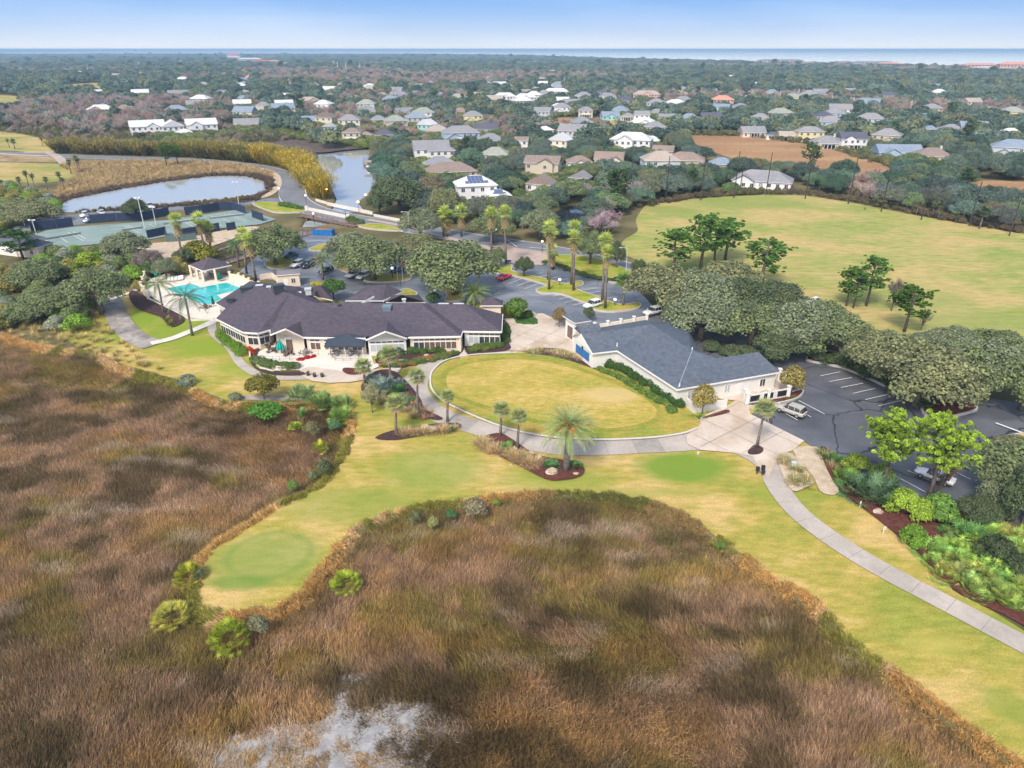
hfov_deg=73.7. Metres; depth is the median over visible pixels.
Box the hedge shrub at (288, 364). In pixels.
[284,361,295,368]
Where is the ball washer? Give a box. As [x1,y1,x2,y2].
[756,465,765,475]
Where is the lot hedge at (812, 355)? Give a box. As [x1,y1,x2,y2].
[806,348,825,360]
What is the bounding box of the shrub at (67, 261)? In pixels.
[59,257,74,271]
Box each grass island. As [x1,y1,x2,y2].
[252,201,305,213]
[264,257,293,269]
[308,243,333,251]
[332,264,411,282]
[357,223,402,231]
[400,288,417,294]
[443,282,464,301]
[490,264,641,312]
[503,308,536,319]
[542,254,631,277]
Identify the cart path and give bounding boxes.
[0,153,49,155]
[44,151,66,163]
[96,288,158,348]
[405,350,699,454]
[731,452,1023,653]
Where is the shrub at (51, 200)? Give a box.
[47,198,61,203]
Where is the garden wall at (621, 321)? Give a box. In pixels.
[593,313,648,326]
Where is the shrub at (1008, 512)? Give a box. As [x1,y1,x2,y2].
[971,496,1018,519]
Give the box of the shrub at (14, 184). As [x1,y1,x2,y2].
[9,182,19,187]
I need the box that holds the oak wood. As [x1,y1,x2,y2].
[0,53,1023,176]
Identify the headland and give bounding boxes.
[0,50,107,51]
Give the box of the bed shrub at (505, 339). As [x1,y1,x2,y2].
[502,338,510,342]
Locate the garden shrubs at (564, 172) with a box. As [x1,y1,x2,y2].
[88,86,994,214]
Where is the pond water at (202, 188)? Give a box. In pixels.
[61,176,265,211]
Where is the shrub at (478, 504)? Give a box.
[463,497,488,516]
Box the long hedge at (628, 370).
[625,367,633,375]
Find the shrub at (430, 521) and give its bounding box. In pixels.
[427,515,438,527]
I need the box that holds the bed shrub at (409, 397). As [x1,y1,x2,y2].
[405,395,414,401]
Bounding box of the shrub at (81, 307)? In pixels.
[66,304,87,316]
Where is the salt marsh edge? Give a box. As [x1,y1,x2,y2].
[690,128,895,164]
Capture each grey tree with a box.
[886,277,908,310]
[918,307,933,329]
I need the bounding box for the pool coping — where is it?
[169,282,239,304]
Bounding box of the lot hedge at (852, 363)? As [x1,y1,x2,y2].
[838,357,856,370]
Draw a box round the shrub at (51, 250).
[47,245,65,255]
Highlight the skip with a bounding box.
[312,228,334,235]
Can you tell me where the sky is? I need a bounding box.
[0,0,1023,48]
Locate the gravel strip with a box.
[793,446,838,494]
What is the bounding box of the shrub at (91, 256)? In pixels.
[72,252,101,264]
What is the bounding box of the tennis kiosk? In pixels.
[16,238,53,257]
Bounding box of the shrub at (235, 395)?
[227,392,242,400]
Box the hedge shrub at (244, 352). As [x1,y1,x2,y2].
[234,348,248,355]
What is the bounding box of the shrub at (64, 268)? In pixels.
[46,263,68,278]
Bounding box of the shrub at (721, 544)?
[714,541,725,548]
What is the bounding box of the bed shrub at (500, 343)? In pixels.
[496,341,503,347]
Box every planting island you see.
[744,389,803,407]
[806,350,977,417]
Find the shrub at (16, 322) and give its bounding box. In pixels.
[6,316,24,324]
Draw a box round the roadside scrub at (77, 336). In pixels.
[2,278,163,369]
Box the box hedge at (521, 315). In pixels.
[512,311,523,319]
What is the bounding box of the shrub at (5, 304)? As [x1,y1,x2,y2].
[0,303,10,314]
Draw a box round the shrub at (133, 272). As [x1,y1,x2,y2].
[120,265,142,278]
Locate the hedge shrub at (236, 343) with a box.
[230,341,242,350]
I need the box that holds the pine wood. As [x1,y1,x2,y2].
[0,52,997,70]
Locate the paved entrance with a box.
[495,242,547,264]
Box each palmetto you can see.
[147,599,193,630]
[171,559,205,589]
[206,615,252,659]
[283,382,315,405]
[287,421,303,429]
[295,407,306,419]
[302,389,336,410]
[311,439,327,454]
[323,392,353,413]
[326,404,357,425]
[329,569,363,596]
[364,373,384,384]
[369,375,393,391]
[386,374,407,386]
[390,383,406,392]
[444,425,456,433]
[498,441,512,449]
[542,457,561,469]
[570,460,583,468]
[820,450,843,466]
[832,465,861,485]
[834,470,883,499]
[836,466,905,510]
[906,539,942,559]
[917,550,947,567]
[925,530,950,550]
[926,565,959,589]
[927,539,956,562]
[930,558,961,580]
[934,518,992,550]
[937,530,969,546]
[937,546,959,562]
[944,559,969,577]
[945,527,967,537]
[947,539,971,553]
[949,546,975,563]
[950,534,972,549]
[955,523,975,539]
[956,575,989,598]
[960,557,992,576]
[960,568,987,589]
[962,516,984,526]
[963,542,984,558]
[964,586,997,605]
[966,524,998,539]
[967,553,995,575]
[972,550,997,565]
[973,565,997,587]
[974,518,1003,541]
[978,520,1004,533]
[978,566,1009,585]
[983,575,1016,594]
[988,556,1013,574]
[988,582,1023,597]
[990,585,1018,607]
[991,522,1020,537]
[992,586,1020,608]
[1001,568,1023,584]
[1003,534,1023,549]
[1003,594,1023,611]
[1006,574,1023,594]
[1009,526,1023,539]
[1011,583,1023,599]
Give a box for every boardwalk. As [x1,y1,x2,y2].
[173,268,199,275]
[191,239,252,259]
[297,212,357,227]
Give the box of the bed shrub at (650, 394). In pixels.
[647,393,655,399]
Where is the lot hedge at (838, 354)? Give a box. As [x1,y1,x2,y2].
[829,350,850,366]
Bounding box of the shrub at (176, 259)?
[170,256,187,264]
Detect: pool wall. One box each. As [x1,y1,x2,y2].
[138,268,149,298]
[148,298,213,320]
[228,271,259,283]
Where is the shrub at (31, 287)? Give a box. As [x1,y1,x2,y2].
[22,284,48,293]
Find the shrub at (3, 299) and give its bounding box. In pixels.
[0,297,13,304]
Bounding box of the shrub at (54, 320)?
[42,314,64,329]
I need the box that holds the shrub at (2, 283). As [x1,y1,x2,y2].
[0,278,19,290]
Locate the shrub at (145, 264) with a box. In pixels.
[139,260,161,275]
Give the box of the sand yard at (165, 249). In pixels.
[117,226,258,266]
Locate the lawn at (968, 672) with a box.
[54,292,1023,763]
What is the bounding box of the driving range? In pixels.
[622,194,1023,347]
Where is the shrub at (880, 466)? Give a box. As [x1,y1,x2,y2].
[870,462,895,480]
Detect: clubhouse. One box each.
[0,232,45,256]
[215,281,503,355]
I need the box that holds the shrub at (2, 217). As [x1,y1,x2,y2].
[0,214,13,224]
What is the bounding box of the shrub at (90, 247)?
[87,244,99,249]
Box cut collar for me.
[440,357,663,431]
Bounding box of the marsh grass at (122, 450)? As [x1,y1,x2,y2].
[0,336,1015,767]
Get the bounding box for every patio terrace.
[257,339,379,370]
[300,366,399,382]
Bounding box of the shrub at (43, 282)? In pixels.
[28,279,51,288]
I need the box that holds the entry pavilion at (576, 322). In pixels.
[562,311,600,340]
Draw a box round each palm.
[22,170,28,185]
[55,171,61,186]
[139,273,177,312]
[161,282,208,335]
[165,212,184,261]
[188,211,208,253]
[203,219,215,257]
[223,238,240,267]
[233,225,247,273]
[240,231,257,280]
[308,250,334,279]
[353,356,372,382]
[378,343,399,374]
[384,392,407,432]
[406,365,426,411]
[436,203,452,236]
[439,387,454,422]
[440,209,453,235]
[452,202,467,236]
[457,279,493,306]
[483,204,497,250]
[492,400,511,435]
[498,203,513,264]
[508,405,528,447]
[539,401,600,471]
[541,219,556,289]
[542,225,558,279]
[545,244,559,269]
[566,229,582,290]
[567,219,581,284]
[597,231,613,300]
[600,243,614,308]
[615,271,632,304]
[752,397,777,446]
[977,204,995,228]
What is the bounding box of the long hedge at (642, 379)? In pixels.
[639,377,647,385]
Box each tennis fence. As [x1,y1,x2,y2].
[29,216,73,231]
[88,206,168,222]
[145,225,164,237]
[165,228,196,241]
[180,222,219,234]
[183,201,232,214]
[226,221,235,230]
[231,201,245,213]
[251,209,263,220]
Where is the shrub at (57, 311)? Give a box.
[45,302,68,316]
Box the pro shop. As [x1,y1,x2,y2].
[572,320,779,403]
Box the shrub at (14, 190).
[7,188,21,193]
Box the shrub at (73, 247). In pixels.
[67,245,83,253]
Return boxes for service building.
[276,268,300,285]
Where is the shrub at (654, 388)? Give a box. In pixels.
[650,384,659,393]
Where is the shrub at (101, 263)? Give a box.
[89,261,108,268]
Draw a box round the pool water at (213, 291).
[167,282,238,303]
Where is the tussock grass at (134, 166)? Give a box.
[53,158,276,212]
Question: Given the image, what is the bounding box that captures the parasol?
[276,340,284,350]
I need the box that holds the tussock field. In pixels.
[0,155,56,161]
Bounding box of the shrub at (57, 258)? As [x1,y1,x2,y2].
[51,256,63,262]
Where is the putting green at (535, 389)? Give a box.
[446,359,656,427]
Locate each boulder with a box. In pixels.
[545,467,557,474]
[873,508,883,513]
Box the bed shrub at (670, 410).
[667,407,677,413]
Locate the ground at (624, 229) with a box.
[0,53,1023,767]
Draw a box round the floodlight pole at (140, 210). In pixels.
[134,197,144,227]
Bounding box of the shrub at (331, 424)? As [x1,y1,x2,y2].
[328,418,341,429]
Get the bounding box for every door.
[286,339,293,350]
[735,383,741,394]
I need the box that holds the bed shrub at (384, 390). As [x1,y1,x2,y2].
[381,388,389,394]
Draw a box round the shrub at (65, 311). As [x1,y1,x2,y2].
[59,305,88,322]
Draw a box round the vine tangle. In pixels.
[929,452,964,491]
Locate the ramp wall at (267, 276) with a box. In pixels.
[258,273,277,282]
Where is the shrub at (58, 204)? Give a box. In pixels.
[52,202,62,207]
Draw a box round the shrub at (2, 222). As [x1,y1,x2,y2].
[0,220,8,227]
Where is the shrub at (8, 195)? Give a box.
[2,193,14,198]
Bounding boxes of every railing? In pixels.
[251,351,318,360]
[330,351,360,359]
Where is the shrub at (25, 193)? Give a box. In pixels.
[19,191,29,196]
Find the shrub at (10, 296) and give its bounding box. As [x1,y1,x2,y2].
[4,295,17,301]
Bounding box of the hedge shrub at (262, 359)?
[258,358,268,365]
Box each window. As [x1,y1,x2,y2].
[230,329,235,337]
[235,332,240,340]
[239,334,245,343]
[247,337,258,344]
[259,335,269,344]
[310,342,320,349]
[370,341,380,343]
[370,344,381,351]
[393,340,403,342]
[393,343,404,350]
[413,342,423,348]
[424,342,434,348]
[435,338,445,340]
[435,341,445,348]
[446,341,456,348]
[468,336,478,342]
[479,336,489,342]
[489,333,499,335]
[490,336,499,342]
[687,390,693,398]
[724,384,730,392]
[741,381,748,389]
[759,378,765,386]
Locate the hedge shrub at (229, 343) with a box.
[226,340,234,347]
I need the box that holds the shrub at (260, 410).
[246,400,284,420]
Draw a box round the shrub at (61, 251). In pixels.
[55,247,72,255]
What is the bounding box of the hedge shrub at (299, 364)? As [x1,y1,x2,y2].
[292,362,300,369]
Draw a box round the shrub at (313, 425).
[302,420,320,436]
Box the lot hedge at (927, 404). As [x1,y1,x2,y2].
[910,392,936,408]
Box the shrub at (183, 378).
[175,373,195,387]
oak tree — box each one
[367,161,390,173]
[368,154,379,159]
[370,154,399,165]
[373,164,400,179]
[374,147,392,154]
[391,148,408,154]
[391,153,408,160]
[395,169,419,180]
[396,161,411,168]
[397,150,413,157]
[401,163,425,173]
[401,191,433,208]
[413,197,428,208]
[418,175,446,189]
[430,197,465,218]
[435,179,455,189]
[440,176,454,181]
[448,205,465,222]
[451,150,460,157]
[454,175,465,180]
[456,147,483,161]
[463,159,477,167]
[463,196,489,217]
[480,155,501,165]
[481,162,504,171]
[484,166,508,178]
[489,194,522,207]
[493,161,509,168]
[495,178,513,189]
[496,206,515,220]
[498,170,528,179]
[502,176,525,188]
[502,208,524,221]
[503,156,524,169]
[507,147,530,157]
[512,209,534,225]
[513,153,528,159]
[513,201,536,212]
[518,195,543,205]
[530,145,551,155]
[531,188,549,196]
[531,194,559,210]
[544,150,560,154]
[544,187,569,206]
[553,154,567,162]
[554,178,587,200]
[555,147,570,155]
[557,220,581,237]
[567,151,579,157]
[576,145,599,150]
[577,160,603,175]
[577,195,612,212]
[579,212,608,229]
[582,150,594,158]
[586,186,608,198]
[593,157,620,171]
[594,168,622,186]
[596,190,630,213]
[600,146,620,151]
[610,190,634,209]
[618,160,638,169]
[624,169,638,177]
[625,146,647,162]
[627,186,656,204]
[631,152,645,161]
[634,163,661,171]
[636,167,658,178]
[637,174,662,192]
[638,171,651,178]
[646,170,670,191]
[658,164,671,169]
[659,174,691,196]
[666,165,687,175]
[667,164,690,168]
[675,172,696,191]
[683,145,701,155]
[687,164,714,179]
[692,169,711,189]
[692,177,717,190]
[695,146,716,157]
[700,164,716,171]
[701,162,720,170]
[712,171,726,182]
[713,168,737,184]
[727,156,756,171]
[734,162,759,172]
[753,158,766,166]
[761,165,780,171]
[769,161,785,167]
[778,162,800,176]
[788,162,819,181]
[801,172,818,185]
[809,175,827,189]
[816,168,834,176]
[824,172,850,190]
[824,178,850,194]
[829,158,859,174]
[833,168,858,184]
[865,172,887,183]
[870,186,905,207]
[873,181,901,199]
[882,169,909,180]
[886,190,912,205]
[888,158,914,167]
[890,165,905,170]
[891,177,911,184]
[893,180,906,185]
[899,152,926,161]
[899,191,924,208]
[902,163,925,180]
[904,162,933,174]
[909,153,928,160]
[909,172,925,181]
[916,175,942,186]
[919,185,951,206]
[920,175,958,188]
[924,192,951,209]
[925,164,958,176]
[942,172,960,178]
[942,174,955,178]
[944,183,970,197]
[944,197,958,208]
[947,199,981,215]
[951,186,996,213]
[954,178,970,184]
[957,166,976,178]
[959,183,979,187]
[961,170,980,180]
[978,200,1004,219]
[980,205,1022,226]
[984,185,1009,201]
[991,186,1023,199]
[997,192,1023,205]
[1001,202,1023,211]
[1013,210,1023,225]
[1018,196,1023,206]
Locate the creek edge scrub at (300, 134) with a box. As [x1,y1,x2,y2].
[279,127,374,147]
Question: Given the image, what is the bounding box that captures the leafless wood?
[0,53,1023,128]
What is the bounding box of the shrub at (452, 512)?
[444,509,456,517]
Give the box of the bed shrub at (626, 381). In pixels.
[623,379,632,385]
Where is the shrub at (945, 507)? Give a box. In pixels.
[922,492,960,522]
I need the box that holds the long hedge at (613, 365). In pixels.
[608,361,615,367]
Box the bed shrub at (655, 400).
[654,397,662,403]
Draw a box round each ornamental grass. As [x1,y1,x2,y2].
[405,410,419,418]
[409,408,420,416]
[431,424,449,433]
[466,432,485,445]
[468,437,489,448]
[482,444,495,457]
[487,442,508,455]
[489,445,507,455]
[507,453,523,462]
[511,447,529,463]
[515,454,534,466]
[518,453,536,467]
[523,458,539,468]
[525,460,545,469]
[528,453,546,465]
[772,457,790,464]
[773,452,790,460]
[784,475,796,487]
[785,473,806,486]
[789,464,808,473]
[792,477,811,489]
[800,474,814,483]
[813,446,826,455]
[822,457,841,469]
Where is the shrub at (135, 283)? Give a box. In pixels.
[131,279,147,288]
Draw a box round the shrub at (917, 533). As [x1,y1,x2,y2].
[899,522,927,549]
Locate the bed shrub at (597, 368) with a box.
[595,366,603,370]
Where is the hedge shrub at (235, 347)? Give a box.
[231,344,244,352]
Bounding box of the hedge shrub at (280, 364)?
[277,361,287,368]
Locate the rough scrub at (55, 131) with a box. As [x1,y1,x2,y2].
[0,99,303,142]
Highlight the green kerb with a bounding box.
[429,351,697,439]
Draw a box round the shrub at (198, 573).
[190,568,203,580]
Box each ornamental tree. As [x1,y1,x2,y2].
[243,372,279,398]
[322,278,346,299]
[360,382,381,412]
[426,292,441,302]
[501,304,511,315]
[504,297,528,317]
[552,307,565,323]
[582,307,595,316]
[691,383,718,413]
[779,365,805,392]
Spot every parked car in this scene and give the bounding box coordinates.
[79,210,88,216]
[82,215,89,222]
[97,209,105,213]
[283,251,298,258]
[289,258,303,267]
[299,258,314,267]
[317,265,333,274]
[344,270,359,278]
[355,269,369,279]
[389,264,404,273]
[496,273,511,279]
[583,298,602,307]
[643,304,663,316]
[775,402,807,417]
[914,466,956,485]
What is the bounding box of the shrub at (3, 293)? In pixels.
[0,291,12,296]
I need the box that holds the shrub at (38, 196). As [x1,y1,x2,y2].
[33,194,44,198]
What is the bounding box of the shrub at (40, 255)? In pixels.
[32,253,50,259]
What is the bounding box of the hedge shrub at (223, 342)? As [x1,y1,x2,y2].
[220,339,235,345]
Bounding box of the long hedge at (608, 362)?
[605,358,612,366]
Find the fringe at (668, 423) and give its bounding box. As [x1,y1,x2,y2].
[432,353,699,437]
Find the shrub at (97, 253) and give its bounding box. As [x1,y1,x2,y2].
[94,251,101,256]
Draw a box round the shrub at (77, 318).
[59,313,93,330]
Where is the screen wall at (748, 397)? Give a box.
[742,368,791,403]
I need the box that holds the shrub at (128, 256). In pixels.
[122,252,136,264]
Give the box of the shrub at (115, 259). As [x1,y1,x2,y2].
[110,255,127,267]
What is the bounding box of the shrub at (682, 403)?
[675,398,685,407]
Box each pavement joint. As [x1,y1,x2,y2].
[155,273,233,317]
[505,313,563,348]
[700,383,796,450]
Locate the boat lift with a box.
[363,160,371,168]
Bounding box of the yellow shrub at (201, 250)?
[182,240,218,260]
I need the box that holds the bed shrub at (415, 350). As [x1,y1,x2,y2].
[410,346,418,353]
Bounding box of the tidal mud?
[199,672,446,767]
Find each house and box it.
[85,104,110,109]
[94,99,111,103]
[117,105,133,108]
[128,119,164,135]
[130,89,148,93]
[161,119,183,131]
[164,105,188,109]
[167,90,187,93]
[176,129,193,133]
[184,118,217,131]
[185,100,204,104]
[189,95,212,100]
[231,106,257,114]
[232,99,251,104]
[233,118,259,125]
[254,102,269,105]
[255,106,264,109]
[270,103,295,111]
[274,100,293,102]
[295,97,319,101]
[301,115,316,121]
[314,100,334,107]
[314,111,335,122]
[322,86,334,90]
[322,123,337,129]
[338,114,360,125]
[341,128,362,138]
[356,99,376,107]
[356,107,375,112]
[362,131,372,135]
[364,85,375,90]
[370,115,385,121]
[373,129,394,136]
[382,95,395,99]
[383,115,407,126]
[387,87,403,93]
[389,90,407,96]
[394,107,412,113]
[404,112,427,122]
[411,139,449,157]
[412,107,433,116]
[416,118,437,131]
[422,156,454,165]
[424,125,445,132]
[424,161,477,176]
[426,143,455,157]
[441,125,479,139]
[448,93,466,97]
[453,175,497,199]
[455,107,466,112]
[463,111,482,120]
[474,123,497,131]
[476,133,500,140]
[483,147,508,159]
[485,189,511,197]
[487,95,504,99]
[495,92,514,99]
[511,96,533,102]
[514,93,536,99]
[514,136,529,147]
[523,155,562,173]
[525,173,557,190]
[529,91,541,96]
[534,107,553,115]
[539,90,548,93]
[541,126,553,131]
[546,88,568,94]
[547,132,573,147]
[552,84,561,87]
[553,103,570,111]
[556,97,568,100]
[557,123,587,137]
[563,99,578,102]
[565,155,592,165]
[568,170,592,182]
[570,117,592,123]
[575,92,590,97]
[578,106,593,117]
[593,151,624,162]
[599,92,616,98]
[600,111,619,119]
[610,132,653,147]
[611,106,628,111]
[617,96,632,102]
[620,113,633,120]
[631,117,654,123]
[633,90,659,97]
[633,111,650,119]
[640,151,681,166]
[643,121,665,128]
[646,98,666,105]
[651,109,659,113]
[651,136,661,141]
[652,145,674,153]
[657,113,674,118]
[666,99,683,103]
[672,151,704,164]
[675,96,690,101]
[683,113,698,117]
[698,112,722,119]
[708,157,730,166]
[711,95,733,103]
[713,103,731,110]
[731,169,793,190]
[732,103,745,107]
[737,126,766,137]
[750,113,768,119]
[765,89,777,93]
[766,108,793,115]
[766,131,777,139]
[777,131,796,140]
[787,94,801,99]
[795,126,824,141]
[801,90,816,95]
[809,134,839,148]
[812,89,829,94]
[812,111,836,120]
[816,116,839,125]
[826,108,847,116]
[827,104,853,112]
[835,132,868,149]
[857,113,884,122]
[859,98,881,103]
[870,144,922,156]
[871,128,902,140]
[881,92,896,97]
[911,146,949,159]
[924,103,942,111]
[925,125,937,129]
[932,89,944,94]
[937,124,962,130]
[957,121,988,127]
[963,98,982,104]
[990,139,1023,154]
[1001,106,1023,114]
[1001,128,1019,134]
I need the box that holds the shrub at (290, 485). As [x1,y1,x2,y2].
[286,479,298,490]
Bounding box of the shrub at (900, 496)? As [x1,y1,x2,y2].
[882,486,919,514]
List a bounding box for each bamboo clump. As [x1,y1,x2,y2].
[40,136,66,152]
[42,136,72,153]
[52,139,77,152]
[56,139,75,152]
[65,136,85,153]
[70,139,88,153]
[72,141,87,153]
[74,138,99,153]
[77,140,99,154]
[88,136,110,154]
[92,134,117,154]
[103,139,127,154]
[105,138,130,154]
[110,141,130,154]
[112,142,132,154]
[122,138,145,154]
[124,141,148,155]
[131,140,152,155]
[134,138,156,155]
[145,139,175,155]
[145,141,158,155]
[148,140,164,154]
[157,140,170,156]
[160,136,193,156]
[174,137,202,157]
[177,141,188,156]
[181,141,193,155]
[184,138,207,158]
[185,139,200,157]
[191,139,213,158]
[196,140,220,158]
[203,142,224,159]
[206,143,224,159]
[208,142,235,159]
[210,138,231,143]
[210,142,231,159]
[217,137,242,145]
[222,144,239,160]
[225,140,249,160]
[228,143,253,161]
[232,147,252,161]
[233,145,251,160]
[240,147,258,162]
[244,141,277,163]
[252,142,276,164]
[260,144,288,165]
[267,149,295,167]
[269,150,289,165]
[272,151,304,165]
[276,144,303,150]
[276,147,311,171]
[281,152,312,166]
[282,153,317,173]
[286,155,310,169]
[288,162,323,187]
[289,158,323,172]
[290,163,327,188]
[293,159,323,170]
[295,166,334,193]
[297,177,323,197]
[298,168,333,179]
[305,169,339,199]
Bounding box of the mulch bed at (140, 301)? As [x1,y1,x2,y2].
[129,290,183,326]
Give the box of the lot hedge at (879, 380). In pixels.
[876,373,896,382]
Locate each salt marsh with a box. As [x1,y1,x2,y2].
[554,118,600,123]
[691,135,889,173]
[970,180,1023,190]
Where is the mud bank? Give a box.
[253,135,368,151]
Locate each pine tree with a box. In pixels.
[0,228,39,259]
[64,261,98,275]
[155,143,171,164]
[167,144,181,162]
[295,94,304,101]
[295,100,305,109]
[429,90,438,96]
[459,136,471,149]
[466,90,474,100]
[605,167,632,212]
[651,227,697,270]
[685,212,730,269]
[686,167,701,192]
[703,218,734,262]
[712,217,751,259]
[744,237,798,283]
[801,141,823,177]
[837,265,866,305]
[842,272,875,307]
[855,254,893,305]
[858,406,932,485]
[887,282,939,331]
[908,408,990,495]
[929,160,945,166]
[946,101,959,111]
[957,166,979,183]
[959,118,980,132]
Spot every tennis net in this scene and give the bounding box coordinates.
[44,232,80,239]
[122,226,142,230]
[164,219,192,224]
[209,213,243,218]
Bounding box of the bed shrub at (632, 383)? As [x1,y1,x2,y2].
[628,381,636,386]
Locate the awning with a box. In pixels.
[324,333,365,357]
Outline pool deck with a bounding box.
[146,271,244,318]
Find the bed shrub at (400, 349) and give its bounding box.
[393,347,404,356]
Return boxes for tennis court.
[37,210,275,246]
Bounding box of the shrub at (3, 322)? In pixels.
[0,315,12,329]
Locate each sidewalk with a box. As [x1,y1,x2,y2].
[110,287,138,299]
[150,319,217,344]
[207,320,307,379]
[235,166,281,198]
[240,395,306,399]
[367,219,493,249]
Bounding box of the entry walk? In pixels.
[460,348,467,357]
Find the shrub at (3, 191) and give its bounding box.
[0,187,7,196]
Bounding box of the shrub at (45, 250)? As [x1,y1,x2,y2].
[43,244,53,253]
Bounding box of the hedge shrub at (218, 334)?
[215,331,225,338]
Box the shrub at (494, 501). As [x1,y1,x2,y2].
[491,498,500,504]
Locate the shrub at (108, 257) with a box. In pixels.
[101,251,122,262]
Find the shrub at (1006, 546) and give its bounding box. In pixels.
[971,533,1017,562]
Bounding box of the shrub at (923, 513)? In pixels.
[909,497,934,521]
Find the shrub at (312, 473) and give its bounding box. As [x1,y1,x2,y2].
[308,470,317,478]
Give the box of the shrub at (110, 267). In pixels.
[101,264,120,273]
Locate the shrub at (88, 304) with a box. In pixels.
[78,297,97,309]
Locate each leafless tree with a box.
[80,124,91,132]
[89,122,102,127]
[89,129,101,135]
[93,125,105,131]
[112,122,121,130]
[361,116,371,123]
[362,124,375,131]
[406,126,419,133]
[486,116,496,122]
[502,124,514,129]
[542,120,553,125]
[559,118,569,123]
[577,183,592,196]
[588,212,617,232]
[590,207,607,212]
[593,118,604,123]
[593,195,617,211]
[602,209,625,229]
[606,220,619,232]
[629,180,650,188]
[848,181,863,195]
[851,171,870,183]
[852,183,875,197]
[860,185,876,197]
[863,168,881,174]
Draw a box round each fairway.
[0,95,17,103]
[0,132,53,152]
[0,162,77,182]
[73,83,99,88]
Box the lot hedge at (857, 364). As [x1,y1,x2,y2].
[853,363,869,371]
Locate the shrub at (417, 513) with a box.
[408,510,421,523]
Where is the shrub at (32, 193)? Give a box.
[26,190,42,196]
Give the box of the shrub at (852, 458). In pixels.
[840,452,872,471]
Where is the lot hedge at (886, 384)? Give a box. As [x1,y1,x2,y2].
[884,378,905,392]
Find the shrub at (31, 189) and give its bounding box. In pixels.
[27,188,38,191]
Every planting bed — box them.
[250,348,305,374]
[342,368,360,374]
[361,369,441,419]
[375,349,462,367]
[375,422,460,439]
[465,344,510,353]
[487,433,584,479]
[500,319,510,345]
[528,348,699,419]
[702,410,729,417]
[748,444,762,454]
[778,452,813,490]
[819,446,1023,624]
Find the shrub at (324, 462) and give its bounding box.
[315,457,332,475]
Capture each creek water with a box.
[302,148,373,226]
[555,206,586,230]
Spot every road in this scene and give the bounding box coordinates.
[0,152,658,292]
[233,198,299,204]
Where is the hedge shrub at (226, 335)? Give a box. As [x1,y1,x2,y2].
[218,334,230,341]
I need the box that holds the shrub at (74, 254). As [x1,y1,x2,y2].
[65,250,81,257]
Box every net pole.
[665,157,669,198]
[700,156,705,200]
[733,153,739,197]
[765,152,772,194]
[805,154,813,198]
[848,158,857,203]
[881,166,891,211]
[921,172,933,219]
[969,182,981,225]
[1008,195,1022,235]
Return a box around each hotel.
[227,53,240,57]
[237,58,260,60]
[251,59,267,61]
[757,59,802,61]
[852,61,890,63]
[877,62,902,63]
[960,63,995,66]
[996,62,1023,68]
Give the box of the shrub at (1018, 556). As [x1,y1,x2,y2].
[1003,550,1023,576]
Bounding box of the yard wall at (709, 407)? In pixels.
[686,398,727,412]
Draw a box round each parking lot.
[10,199,255,230]
[199,227,314,270]
[240,231,651,324]
[648,313,1023,522]
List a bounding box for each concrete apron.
[505,313,572,351]
[686,374,803,477]
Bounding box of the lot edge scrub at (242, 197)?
[80,193,259,211]
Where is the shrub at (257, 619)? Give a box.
[247,614,268,633]
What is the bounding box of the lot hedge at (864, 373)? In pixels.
[855,364,874,378]
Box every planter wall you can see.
[249,351,298,368]
[259,367,280,370]
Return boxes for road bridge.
[305,202,372,221]
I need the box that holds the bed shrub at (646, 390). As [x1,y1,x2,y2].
[640,388,651,394]
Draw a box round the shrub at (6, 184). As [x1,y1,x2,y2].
[0,182,12,187]
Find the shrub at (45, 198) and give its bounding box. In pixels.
[39,197,50,200]
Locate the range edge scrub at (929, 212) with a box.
[636,186,1023,231]
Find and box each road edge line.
[20,155,492,246]
[23,152,629,262]
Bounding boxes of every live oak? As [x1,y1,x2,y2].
[0,196,52,213]
[0,257,62,287]
[0,296,57,321]
[1,202,64,222]
[11,284,92,314]
[54,266,130,314]
[97,230,152,254]
[119,197,149,213]
[129,249,164,265]
[151,256,178,278]
[171,246,197,262]
[237,222,307,264]
[317,231,365,270]
[331,234,411,279]
[365,192,393,214]
[370,173,428,212]
[396,206,441,233]
[399,232,436,254]
[403,238,503,294]
[425,187,465,209]
[469,211,517,243]
[490,246,506,261]
[514,256,534,275]
[518,208,560,238]
[576,228,603,263]
[609,240,626,267]
[620,262,705,307]
[629,259,645,270]
[660,289,742,340]
[661,266,740,314]
[699,258,765,282]
[714,297,796,345]
[719,275,774,301]
[741,279,810,306]
[752,330,814,360]
[756,299,841,349]
[798,298,860,330]
[803,315,883,362]
[840,327,915,378]
[869,337,992,408]
[880,329,923,348]
[913,331,940,343]
[923,324,984,344]
[931,338,1006,391]
[955,494,1004,526]
[961,328,1023,359]
[965,338,1023,395]
[967,439,1023,497]
[973,466,1023,509]
[986,354,1023,410]
[989,433,1023,450]
[999,462,1023,524]
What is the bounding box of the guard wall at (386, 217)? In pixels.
[374,214,399,220]
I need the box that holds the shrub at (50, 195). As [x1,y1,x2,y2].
[43,193,56,198]
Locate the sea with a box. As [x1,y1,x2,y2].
[0,49,1023,64]
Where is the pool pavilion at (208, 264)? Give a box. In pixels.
[188,257,231,281]
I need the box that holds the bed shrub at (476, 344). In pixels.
[472,343,481,350]

